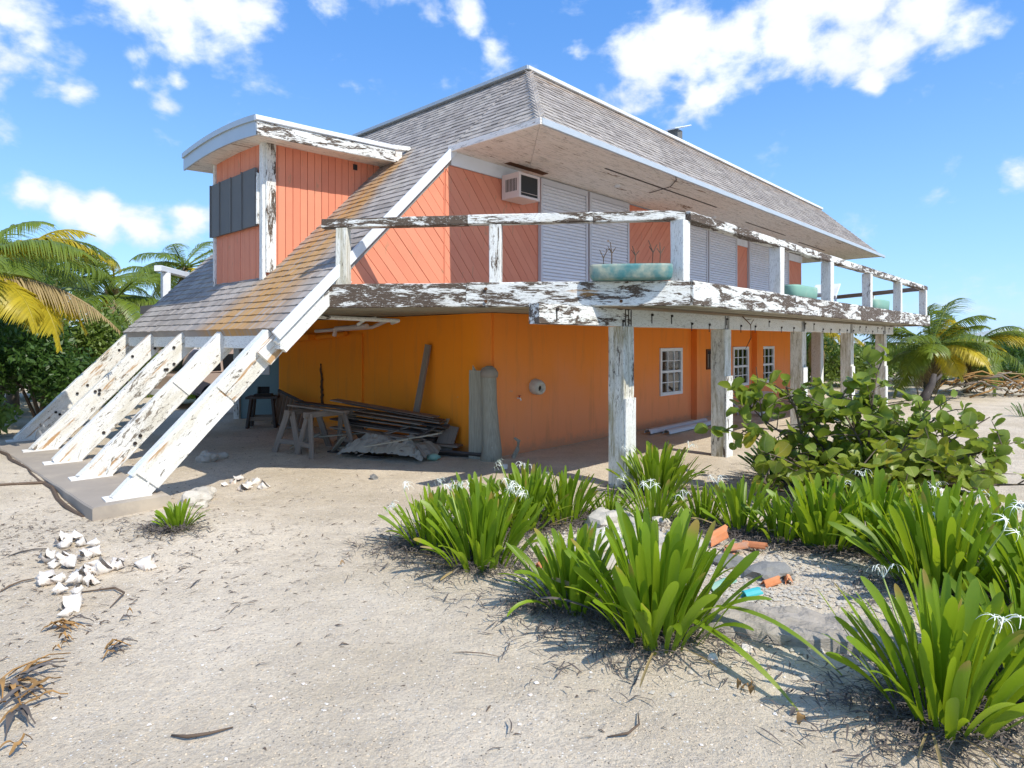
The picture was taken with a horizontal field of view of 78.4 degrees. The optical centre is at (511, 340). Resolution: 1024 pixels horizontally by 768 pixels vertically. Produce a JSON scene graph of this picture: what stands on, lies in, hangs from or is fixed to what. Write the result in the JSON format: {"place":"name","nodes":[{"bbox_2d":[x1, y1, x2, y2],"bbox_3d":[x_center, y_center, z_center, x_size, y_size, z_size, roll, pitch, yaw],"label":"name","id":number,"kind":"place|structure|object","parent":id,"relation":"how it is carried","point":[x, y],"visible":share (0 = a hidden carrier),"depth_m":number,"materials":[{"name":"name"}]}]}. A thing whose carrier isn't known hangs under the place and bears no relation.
{"place":"outdoors","nodes":[
{"label":"outdoors","id":0,"kind":"place"},
{"bbox_2d":[0,343,1023,767],"bbox_3d":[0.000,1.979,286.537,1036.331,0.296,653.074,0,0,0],"label":"sand ground","id":1,"kind":"structure","parent":0,"point":[324,471],"depth_m":4.27,"materials":[{"name":"sand"}]},
{"bbox_2d":[0,397,23,434],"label":"bush","id":2,"kind":"object","parent":1,"relation":"on","point":[7,414],"visible":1,"depth_m":11.88,"materials":[{"name":"green plant"}]},
{"bbox_2d":[0,676,67,736],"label":"dry spray","id":3,"kind":"object","parent":1,"relation":"on","point":[24,710],"visible":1,"depth_m":3.57,"materials":[{"name":"brown plant"}]},
{"bbox_2d":[0,652,69,707],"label":"dry spray","id":4,"kind":"object","parent":1,"relation":"on","point":[16,679],"visible":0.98,"depth_m":3.85,"materials":[{"name":"brown plant"}]},
{"bbox_2d":[0,268,76,398],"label":"bush","id":5,"kind":"object","parent":1,"relation":"on","point":[2,322],"visible":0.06,"depth_m":17.00,"materials":[{"name":"green plant"}]},
{"bbox_2d":[0,451,84,516],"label":"surface root","id":6,"kind":"object","parent":1,"relation":"on","point":[58,499],"visible":0.99,"depth_m":8.07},
{"bbox_2d":[34,569,56,586],"bbox_3d":[-3.927,2.009,5.301,0.165,0.155,0.147,0,0,38],"label":"conch shell","id":7,"kind":"object","parent":1,"relation":"on","point":[43,578],"visible":0.99,"depth_m":5.27},
{"bbox_2d":[38,548,56,563],"bbox_3d":[-4.187,1.948,5.696,0.139,0.143,0.124,0,0,-4],"label":"conch shell","id":8,"kind":"object","parent":1,"relation":"on","point":[42,556],"visible":0.95,"depth_m":5.66},
{"bbox_2d":[0,229,104,408],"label":"coconut palm","id":9,"kind":"object","parent":1,"relation":"on","point":[14,398],"visible":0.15,"depth_m":19.51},
{"bbox_2d":[0,221,114,294],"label":"coconut palm","id":10,"kind":"object","parent":1,"relation":"on","point":[34,225],"visible":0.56,"depth_m":14.32,"materials":[{"name":"plant"}]},
{"bbox_2d":[0,316,119,417],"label":"bush","id":11,"kind":"object","parent":1,"relation":"on","point":[44,370],"visible":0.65,"depth_m":14.35,"materials":[{"name":"green plant"}]},
{"bbox_2d":[0,237,120,352],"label":"coconut palm","id":12,"kind":"object","parent":1,"relation":"on","point":[31,301],"visible":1,"depth_m":10.16,"materials":[{"name":"plant"}]},
{"bbox_2d":[41,614,93,631],"bbox_3d":[-3.225,2.050,4.554,0.313,0.072,0.152,0,0,0],"label":"dry spray","id":13,"kind":"object","parent":1,"relation":"on","point":[65,621],"visible":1,"depth_m":4.55,"materials":[{"name":"brown plant"}]},
{"bbox_2d":[59,554,77,567],"bbox_3d":[-3.937,1.965,5.604,0.136,0.141,0.115,0,0,-4],"label":"conch shell","id":14,"kind":"object","parent":1,"relation":"on","point":[70,560],"visible":1,"depth_m":5.57},
{"bbox_2d":[57,592,83,611],"bbox_3d":[-3.438,2.049,4.906,0.170,0.152,0.153,0,0,-10],"label":"conch shell","id":15,"kind":"object","parent":1,"relation":"on","point":[74,602],"visible":0.96,"depth_m":4.87},
{"bbox_2d":[0,435,170,520],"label":"concrete slab","id":16,"kind":"structure","parent":1,"relation":"on","point":[85,499],"depth_m":7.84,"materials":[{"name":"concrete"}]},
{"bbox_2d":[27,288,159,400],"bbox_3d":[-12.455,0.291,18.916,4.005,3.746,2.693,0,0,22],"label":"bush","id":17,"kind":"object","parent":1,"relation":"on","point":[99,338],"visible":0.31,"depth_m":18.54,"materials":[{"name":"green plant"}]},
{"bbox_2d":[46,251,159,324],"bbox_3d":[-17.701,-0.882,27.659,4.709,6.156,4.690,0,0,0],"label":"coconut palm","id":18,"kind":"object","parent":1,"relation":"on","point":[115,286],"visible":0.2,"depth_m":27.35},
{"bbox_2d":[90,556,115,575],"bbox_3d":[-3.622,1.996,5.543,0.165,0.190,0.168,0,0,21],"label":"conch shell","id":19,"kind":"object","parent":1,"relation":"on","point":[102,566],"visible":0.88,"depth_m":5.50},
{"bbox_2d":[61,252,176,397],"bbox_3d":[-14.160,-0.506,22.730,4.521,5.413,4.378,0,0,42],"label":"coconut palm","id":20,"kind":"object","parent":1,"relation":"on","point":[131,304],"visible":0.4,"depth_m":22.13,"materials":[{"name":"plant"}]},
{"bbox_2d":[103,638,137,658],"bbox_3d":[-2.649,2.048,4.208,0.171,0.075,0.256,0,0,0],"label":"dry spray","id":21,"kind":"object","parent":1,"relation":"on","point":[117,645],"visible":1,"depth_m":4.22,"materials":[{"name":"brown plant"}]},
{"bbox_2d":[134,554,156,570],"bbox_3d":[-3.303,2.025,5.678,0.172,0.178,0.148,0,0,-42],"label":"conch shell","id":22,"kind":"object","parent":1,"relation":"on","point":[146,563],"visible":0.98,"depth_m":5.66},
{"bbox_2d":[129,241,212,299],"bbox_3d":[-13.823,-1.109,26.548,4.285,6.603,4.487,0,0,-40],"label":"coconut palm","id":23,"kind":"object","parent":1,"relation":"on","point":[181,265],"visible":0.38,"depth_m":25.78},
{"bbox_2d":[151,498,210,531],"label":"lily clump","id":24,"kind":"object","parent":1,"relation":"on","point":[176,515],"visible":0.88,"depth_m":6.60,"materials":[{"name":"green plant"}]},
{"bbox_2d":[148,349,232,399],"bbox_3d":[-9.758,1.188,21.382,1.880,1.815,4.680,0,0,24],"label":"parked car","id":25,"kind":"object","parent":1,"relation":"on","point":[214,374],"visible":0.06,"depth_m":19.48,"materials":[{"name":"metal"}]},
{"bbox_2d":[177,491,212,508],"bbox_3d":[-3.780,1.919,7.478,0.358,0.293,0.346,0,0,31],"label":"stone","id":26,"kind":"object","parent":1,"relation":"on","point":[202,498],"visible":0.7,"depth_m":7.38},
{"bbox_2d":[171,726,232,738],"bbox_3d":[-1.654,2.087,3.339,0.310,0.029,0.062,0,0,-11],"label":"stick","id":27,"kind":"object","parent":1,"relation":"on","point":[186,736],"visible":1,"depth_m":3.32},
{"bbox_2d":[195,450,218,462],"bbox_3d":[-5.322,2.070,10.976,0.343,0.291,0.344,0,0,27],"label":"stone","id":28,"kind":"object","parent":1,"relation":"on","point":[205,456],"visible":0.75,"depth_m":10.88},
{"bbox_2d":[233,348,278,418],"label":"teal wall","id":29,"kind":"structure","parent":1,"relation":"on","point":[266,380],"depth_m":16.90,"materials":[{"name":"paint"}]},
{"bbox_2d":[245,393,279,428],"bbox_3d":[-6.050,1.705,15.299,0.720,0.812,0.722,0,0,-11],"label":"stool","id":30,"kind":"object","parent":1,"relation":"on","point":[252,417],"visible":0.9,"depth_m":15.06,"materials":[{"name":"brown wood"}]},
{"bbox_2d":[271,389,303,430],"bbox_3d":[-5.312,1.649,14.989,1.507,0.887,0.271,0,0,43],"label":"slatted panel","id":31,"kind":"object","parent":1,"relation":"on","point":[284,399],"visible":0.59,"depth_m":15.16,"materials":[{"name":"grey wood"}]},
{"bbox_2d":[272,406,331,453],"bbox_3d":[-4.050,1.726,12.149,0.726,0.834,0.888,0,0,24],"label":"trestle","id":32,"kind":"object","parent":1,"relation":"on","point":[291,414],"visible":0.64,"depth_m":11.86,"materials":[{"name":"grey wood"}]},
{"bbox_2d":[295,409,354,458],"bbox_3d":[-3.450,1.718,11.650,0.890,0.835,0.726,0,0,-43],"label":"trestle","id":33,"kind":"object","parent":1,"relation":"on","point":[308,417],"visible":0.69,"depth_m":11.51,"materials":[{"name":"grey wood"}]},
{"bbox_2d":[287,404,349,412],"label":"plank","id":34,"kind":"object","parent":33,"relation":"on","point":[319,408],"visible":1,"depth_m":11.75,"materials":[{"name":"grey wood"}]},
{"bbox_2d":[293,401,366,410],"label":"plank","id":35,"kind":"object","parent":33,"relation":"on","point":[329,405],"visible":1,"depth_m":11.98,"materials":[{"name":"grey wood"}]},
{"bbox_2d":[337,433,441,460],"bbox_3d":[-2.182,1.874,11.342,1.787,0.373,0.912,0,0,20],"label":"tarpaulin","id":36,"kind":"object","parent":1,"relation":"on","point":[419,450],"visible":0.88,"depth_m":11.07,"materials":[{"name":"grey fabric"}]},
{"bbox_2d":[334,429,433,441],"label":"plank","id":37,"kind":"object","parent":36,"relation":"on","point":[428,439],"visible":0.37,"depth_m":11.75,"materials":[{"name":"grey wood"}]},
{"bbox_2d":[330,426,423,441],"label":"plank","id":38,"kind":"object","parent":37,"relation":"on","point":[378,433],"visible":0.86,"depth_m":11.64,"materials":[{"name":"grey wood"}]},
{"bbox_2d":[343,422,439,436],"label":"plank","id":39,"kind":"object","parent":37,"relation":"on","point":[365,426],"visible":0.46,"depth_m":11.88,"materials":[{"name":"grey wood"}]},
{"bbox_2d":[330,417,423,433],"bbox_3d":[-2.596,1.622,12.046,2.036,0.190,0.259,0,0,23],"label":"plank","id":40,"kind":"object","parent":39,"relation":"on","point":[392,427],"visible":0.88,"depth_m":11.95,"materials":[{"name":"grey wood"}]},
{"bbox_2d":[347,416,445,431],"bbox_3d":[-2.297,1.583,12.002,2.227,0.196,0.181,0,0,21],"label":"plank","id":41,"kind":"object","parent":40,"relation":"on","point":[396,423],"visible":0.87,"depth_m":11.93,"materials":[{"name":"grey wood"}]},
{"bbox_2d":[357,412,449,428],"bbox_3d":[-2.151,1.530,12.123,2.102,0.230,0.188,0,0,21],"label":"plank","id":42,"kind":"object","parent":41,"relation":"on","point":[393,417],"visible":0.26,"depth_m":12.29,"materials":[{"name":"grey wood"}]},
{"bbox_2d":[348,412,448,428],"bbox_3d":[-2.245,1.505,11.956,2.251,0.199,0.228,0,0,22],"label":"plank","id":43,"kind":"object","parent":42,"relation":"on","point":[434,425],"visible":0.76,"depth_m":11.61,"materials":[{"name":"grey wood"}]},
{"bbox_2d":[348,412,422,424],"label":"plank","id":44,"kind":"object","parent":43,"relation":"on","point":[387,418],"visible":0.76,"depth_m":11.91,"materials":[{"name":"grey wood"}]},
{"bbox_2d":[336,408,445,423],"bbox_3d":[-2.349,1.426,12.095,2.302,0.226,0.283,0,0,21],"label":"plank","id":45,"kind":"object","parent":43,"relation":"on","point":[392,415],"visible":0.66,"depth_m":11.98,"materials":[{"name":"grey wood"}]},
{"bbox_2d":[342,402,444,421],"bbox_3d":[-2.288,1.347,11.996,2.186,0.273,0.240,0,0,24],"label":"plank","id":46,"kind":"object","parent":45,"relation":"on","point":[423,417],"visible":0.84,"depth_m":11.79,"materials":[{"name":"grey wood"}]},
{"bbox_2d":[330,399,439,417],"bbox_3d":[-2.487,1.309,12.157,2.294,0.275,0.274,0,0,20],"label":"plank","id":47,"kind":"object","parent":46,"relation":"on","point":[387,408],"visible":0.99,"depth_m":12.12,"materials":[{"name":"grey wood"}]},
{"bbox_2d":[409,344,431,434],"bbox_3d":[-1.813,1.091,12.268,0.472,2.044,0.158,0,0,-21],"label":"plank","id":48,"kind":"object","parent":1,"relation":"on","point":[422,377],"visible":0.61,"depth_m":12.26,"materials":[{"name":"grey wood"}]},
{"bbox_2d":[372,481,469,555],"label":"lily clump","id":49,"kind":"object","parent":1,"relation":"on","point":[418,507],"visible":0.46,"depth_m":6.39,"materials":[{"name":"green plant"}]},
{"bbox_2d":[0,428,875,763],"bbox_3d":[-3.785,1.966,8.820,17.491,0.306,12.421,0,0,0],"label":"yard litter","id":50,"kind":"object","parent":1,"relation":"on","point":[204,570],"visible":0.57,"depth_m":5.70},
{"bbox_2d":[436,424,458,449],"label":"plank","id":51,"kind":"object","parent":1,"relation":"on","point":[448,435],"visible":0.65,"depth_m":11.69,"materials":[{"name":"grey wood"}]},
{"bbox_2d":[438,450,480,456],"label":"plank","id":52,"kind":"object","parent":1,"relation":"on","point":[454,453],"visible":0.46,"depth_m":11.25,"materials":[{"name":"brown wood"}]},
{"bbox_2d":[5,65,929,501],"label":"house","id":53,"kind":"structure","parent":1,"relation":"on","point":[365,265],"depth_m":11.30,"materials":[{"name":"orange wood"}]},
{"bbox_2d":[502,171,539,204],"bbox_3d":[0.161,-2.750,11.376,0.425,0.440,0.566,0,0,43],"label":"air conditioner","id":54,"kind":"object","parent":53,"relation":"attached to","point":[521,188],"visible":1,"depth_m":11.22,"materials":[{"name":"plastic"}]},
{"bbox_2d":[529,379,545,394],"bbox_3d":[0.505,0.882,11.962,0.170,0.311,0.361,0,0,43],"label":"wall lamp","id":55,"kind":"object","parent":53,"relation":"attached to","point":[537,386],"visible":1,"depth_m":11.89,"materials":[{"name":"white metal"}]},
{"bbox_2d":[589,240,672,280],"bbox_3d":[1.556,-1.058,8.226,1.080,0.536,0.320,0,0,7],"label":"planter","id":56,"kind":"object","parent":53,"relation":"on","point":[652,271],"visible":1,"depth_m":8.09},
{"bbox_2d":[659,348,682,395],"bbox_3d":[3.950,0.780,15.901,0.220,1.180,1.120,0,0,43],"label":"window","id":57,"kind":"structure","parent":53,"relation":"in","point":[670,359],"depth_m":15.86,"materials":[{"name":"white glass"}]},
{"bbox_2d":[732,347,748,385],"bbox_3d":[6.835,0.780,19.002,0.220,1.180,1.130,0,0,43],"label":"window","id":58,"kind":"structure","parent":53,"relation":"in","point":[740,357],"depth_m":18.98,"materials":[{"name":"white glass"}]},
{"bbox_2d":[763,346,773,382],"bbox_3d":[8.241,0.780,20.514,0.220,1.180,1.160,0,0,43],"label":"window","id":59,"kind":"structure","parent":53,"relation":"in","point":[768,351],"depth_m":20.54,"materials":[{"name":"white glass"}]},
{"bbox_2d":[784,284,817,298],"bbox_3d":[5.536,-0.910,12.034,0.340,0.240,1.300,0,0,43],"label":"planter","id":60,"kind":"object","parent":53,"relation":"on","point":[801,290],"visible":0.71,"depth_m":11.63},
{"bbox_2d":[469,366,482,458],"bbox_3d":[-0.620,1.307,11.191,0.317,1.746,0.139,0,0,18],"label":"weathered post","id":61,"kind":"object","parent":1,"relation":"on","point":[475,422],"visible":0.54,"depth_m":11.16,"materials":[{"name":"grey wood"}]},
{"bbox_2d":[406,478,554,580],"bbox_3d":[-0.351,1.737,5.944,1.389,0.795,1.435,0,0,44],"label":"lily clump","id":62,"kind":"object","parent":1,"relation":"on","point":[485,536],"visible":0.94,"depth_m":5.80,"materials":[{"name":"green plant"}]},
{"bbox_2d":[435,470,534,535],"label":"lily clump","id":63,"kind":"object","parent":1,"relation":"on","point":[471,484],"visible":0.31,"depth_m":6.80,"materials":[{"name":"green plant"}]},
{"bbox_2d":[480,366,501,461],"bbox_3d":[-0.376,1.321,11.021,0.390,1.746,0.391,0,0,15],"label":"weathered log","id":64,"kind":"object","parent":1,"relation":"on","point":[491,447],"visible":0.94,"depth_m":10.92,"materials":[{"name":"grey wood"}]},
{"bbox_2d":[0,481,995,767],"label":"shell bits","id":65,"kind":"object","parent":1,"relation":"on","point":[404,673],"visible":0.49,"depth_m":3.71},
{"bbox_2d":[5,473,998,767],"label":"dark grit","id":66,"kind":"object","parent":1,"relation":"on","point":[429,675],"visible":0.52,"depth_m":3.72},
{"bbox_2d":[0,471,1021,767],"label":"shell grit","id":67,"kind":"object","parent":1,"relation":"on","point":[412,685],"visible":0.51,"depth_m":3.68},
{"bbox_2d":[482,459,574,530],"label":"lily clump","id":68,"kind":"object","parent":1,"relation":"on","point":[528,483],"visible":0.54,"depth_m":7.08,"materials":[{"name":"green plant"}]},
{"bbox_2d":[75,462,1023,767],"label":"leaf litter","id":69,"kind":"object","parent":1,"relation":"on","point":[905,714],"visible":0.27,"depth_m":4.36,"materials":[{"name":"plant"}]},
{"bbox_2d":[499,521,628,617],"bbox_3d":[0.509,1.769,4.952,1.249,0.717,1.083,0,0,13],"label":"lily clump","id":70,"kind":"object","parent":1,"relation":"on","point":[562,564],"visible":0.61,"depth_m":4.92,"materials":[{"name":"green plant"}]},
{"bbox_2d":[533,465,611,525],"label":"lily clump","id":71,"kind":"object","parent":1,"relation":"on","point":[578,503],"visible":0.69,"depth_m":7.23,"materials":[{"name":"green plant"}]},
{"bbox_2d":[584,507,618,529],"bbox_3d":[1.031,2.020,6.954,0.480,0.291,0.451,0,0,44],"label":"limestone rock","id":72,"kind":"object","parent":1,"relation":"on","point":[598,515],"visible":0.5,"depth_m":6.83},
{"bbox_2d":[583,484,635,513],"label":"lily clump","id":73,"kind":"object","parent":1,"relation":"on","point":[609,504],"visible":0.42,"depth_m":7.38,"materials":[{"name":"green plant"}]},
{"bbox_2d":[469,521,759,620],"bbox_3d":[0.889,2.065,6.112,3.487,0.118,3.405,0,0,0],"label":"bed rubble","id":74,"kind":"object","parent":1,"relation":"on","point":[565,539],"visible":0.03,"depth_m":6.34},
{"bbox_2d":[613,472,694,520],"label":"lily clump","id":75,"kind":"object","parent":1,"relation":"on","point":[654,504],"visible":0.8,"depth_m":7.14,"materials":[{"name":"green plant"}]},
{"bbox_2d":[537,501,772,686],"bbox_3d":[1.045,1.644,4.467,1.465,0.911,1.529,0,0,-23],"label":"lily clump","id":76,"kind":"object","parent":1,"relation":"on","point":[649,589],"visible":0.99,"depth_m":4.31,"materials":[{"name":"green plant"}]},
{"bbox_2d":[606,440,711,497],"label":"lily clump","id":77,"kind":"object","parent":1,"relation":"on","point":[666,468],"visible":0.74,"depth_m":8.44,"materials":[{"name":"green plant"}]},
{"bbox_2d":[363,514,984,767],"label":"bed gravel","id":78,"kind":"structure","parent":1,"relation":"on","point":[785,592],"depth_m":5.04,"materials":[{"name":"gravel"}]},
{"bbox_2d":[741,587,762,596],"bbox_3d":[1.900,1.997,4.984,0.161,0.068,0.075,0,-20,-14],"label":"blue shard","id":79,"kind":"object","parent":78,"relation":"on","point":[756,591],"visible":0.95,"depth_m":4.96,"materials":[{"name":"paint"}]},
{"bbox_2d":[644,418,707,433],"bbox_3d":[3.949,2.015,14.944,0.180,0.110,2.700,0,0,44],"label":"gutter","id":80,"kind":"object","parent":1,"relation":"on","point":[658,429],"visible":0.94,"depth_m":14.68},
{"bbox_2d":[663,420,710,433],"bbox_3d":[4.336,2.035,14.994,0.180,0.090,2.700,0,0,42],"label":"gutter","id":81,"kind":"object","parent":1,"relation":"on","point":[682,428],"visible":0.56,"depth_m":14.49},
{"bbox_2d":[672,480,728,525],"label":"lily clump","id":82,"kind":"object","parent":1,"relation":"on","point":[706,498],"visible":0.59,"depth_m":7.01,"materials":[{"name":"green plant"}]},
{"bbox_2d":[711,525,728,546],"bbox_3d":[2.034,1.923,6.239,0.193,0.202,0.120,0,15,-17],"label":"roof tile","id":83,"kind":"object","parent":1,"relation":"on","point":[719,534],"visible":0.74,"depth_m":6.20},
{"bbox_2d":[713,553,743,568],"bbox_3d":[1.984,2.030,5.739,0.300,0.141,0.276,0,0,-30],"label":"rubble lump","id":84,"kind":"object","parent":1,"relation":"on","point":[735,561],"visible":0.4,"depth_m":5.68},
{"bbox_2d":[691,474,777,534],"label":"lily clump","id":85,"kind":"object","parent":1,"relation":"on","point":[734,498],"visible":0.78,"depth_m":6.71,"materials":[{"name":"green plant"}]},
{"bbox_2d":[693,619,797,709],"bbox_3d":[1.400,1.998,3.950,0.062,0.206,0.913,0,0,-29],"label":"fallen leaf","id":86,"kind":"object","parent":1,"relation":"on","point":[742,652],"visible":0.85,"depth_m":3.89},
{"bbox_2d":[742,561,794,581],"bbox_3d":[2.222,2.017,5.450,0.470,0.192,0.362,0,0,-33],"label":"rubble lump","id":87,"kind":"object","parent":1,"relation":"on","point":[767,569],"visible":0.72,"depth_m":5.36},
{"bbox_2d":[737,436,800,481],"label":"lily clump","id":88,"kind":"object","parent":1,"relation":"on","point":[751,461],"visible":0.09,"depth_m":9.53,"materials":[{"name":"green plant"}]},
{"bbox_2d":[738,490,818,547],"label":"lily clump","id":89,"kind":"object","parent":1,"relation":"on","point":[778,508],"visible":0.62,"depth_m":6.36,"materials":[{"name":"green plant"}]},
{"bbox_2d":[715,605,841,675],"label":"fallen leaf","id":90,"kind":"object","parent":1,"relation":"on","point":[782,626],"visible":0.85,"depth_m":4.17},
{"bbox_2d":[703,597,907,661],"bbox_3d":[2.089,2.028,4.474,1.500,0.156,0.641,0,0,17],"label":"stone ledge","id":91,"kind":"object","parent":1,"relation":"on","point":[811,627],"visible":0.52,"depth_m":4.36,"materials":[{"name":"stone"}]},
{"bbox_2d":[745,472,877,558],"bbox_3d":[3.153,1.688,6.239,1.294,0.800,1.140,0,0,-21],"label":"lily clump","id":92,"kind":"object","parent":1,"relation":"on","point":[815,527],"visible":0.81,"depth_m":6.19,"materials":[{"name":"green plant"}]},
{"bbox_2d":[806,332,839,379],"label":"bush","id":93,"kind":"object","parent":1,"relation":"on","point":[827,340],"visible":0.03,"depth_m":29.29,"materials":[{"name":"green plant"}]},
{"bbox_2d":[806,332,854,385],"bbox_3d":[13.280,-0.029,27.576,3.790,4.457,3.450,0,0,-22],"label":"coconut palm","id":94,"kind":"object","parent":1,"relation":"on","point":[826,337],"visible":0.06,"depth_m":27.30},
{"bbox_2d":[806,341,904,385],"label":"bush","id":95,"kind":"object","parent":1,"relation":"on","point":[831,369],"visible":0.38,"depth_m":27.81,"materials":[{"name":"green plant"}]},
{"bbox_2d":[694,344,1023,505],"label":"sea grape shrub","id":96,"kind":"object","parent":1,"relation":"on","point":[898,454],"visible":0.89,"depth_m":8.01,"materials":[{"name":"green plant"}]},
{"bbox_2d":[808,466,942,555],"bbox_3d":[3.611,1.678,6.212,1.368,0.820,1.423,0,0,41],"label":"lily clump","id":97,"kind":"object","parent":1,"relation":"on","point":[877,490],"visible":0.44,"depth_m":6.21,"materials":[{"name":"green plant"}]},
{"bbox_2d":[817,564,1023,767],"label":"lily clump","id":98,"kind":"object","parent":1,"relation":"on","point":[944,670],"visible":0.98,"depth_m":3.39,"materials":[{"name":"green plant"}]},
{"bbox_2d":[827,479,1023,599],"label":"lily clump","id":99,"kind":"object","parent":1,"relation":"on","point":[938,556],"visible":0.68,"depth_m":5.12,"materials":[{"name":"green plant"}]},
{"bbox_2d":[919,373,942,400],"bbox_3d":[14.338,1.710,21.594,0.918,1.167,0.388,0,0,0],"label":"trunk","id":100,"kind":"object","parent":1,"relation":"on","point":[925,394],"visible":0.82,"depth_m":21.51,"materials":[{"name":"plant"}]},
{"bbox_2d":[860,298,1006,398],"bbox_3d":[15.416,0.316,23.284,4.522,3.886,4.763,0,0,0],"label":"coconut palm","id":101,"kind":"object","parent":1,"relation":"on","point":[919,361],"visible":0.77,"depth_m":22.64,"materials":[{"name":"plant"}]},
{"bbox_2d":[863,469,1021,557],"bbox_3d":[4.087,1.661,5.929,1.375,0.834,1.274,0,0,26],"label":"lily clump","id":102,"kind":"object","parent":1,"relation":"on","point":[954,491],"visible":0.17,"depth_m":5.92,"materials":[{"name":"green plant"}]},
{"bbox_2d":[919,310,1023,396],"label":"coconut palm","id":103,"kind":"object","parent":1,"relation":"on","point":[1008,335],"visible":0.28,"depth_m":24.20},
{"bbox_2d":[928,485,1023,586],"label":"lily clump","id":104,"kind":"object","parent":1,"relation":"on","point":[1011,501],"visible":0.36,"depth_m":5.44,"materials":[{"name":"green plant"}]},
{"bbox_2d":[937,369,1023,397],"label":"brush pile","id":105,"kind":"object","parent":1,"relation":"on","point":[1016,384],"visible":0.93,"depth_m":23.35,"materials":[{"name":"brown plant"}]},
{"bbox_2d":[943,571,1023,700],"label":"lily clump","id":106,"kind":"object","parent":1,"relation":"on","point":[995,589],"visible":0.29,"depth_m":3.85,"materials":[{"name":"green plant"}]},
{"bbox_2d":[955,508,1023,615],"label":"lily clump","id":107,"kind":"object","parent":1,"relation":"on","point":[1011,566],"visible":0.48,"depth_m":4.72,"materials":[{"name":"green plant"}]},
{"bbox_2d":[973,355,1023,382],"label":"bush","id":108,"kind":"object","parent":1,"relation":"on","point":[1004,365],"visible":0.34,"depth_m":28.20,"materials":[{"name":"green plant"}]},
{"bbox_2d":[996,341,1023,379],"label":"bush","id":109,"kind":"object","parent":1,"relation":"on","point":[1013,351],"visible":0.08,"depth_m":33.07,"materials":[{"name":"green plant"}]},
{"bbox_2d":[0,0,1023,342],"label":"sky","id":110,"kind":"structure","parent":0,"point":[901,120],"materials":[{"name":"blue"}]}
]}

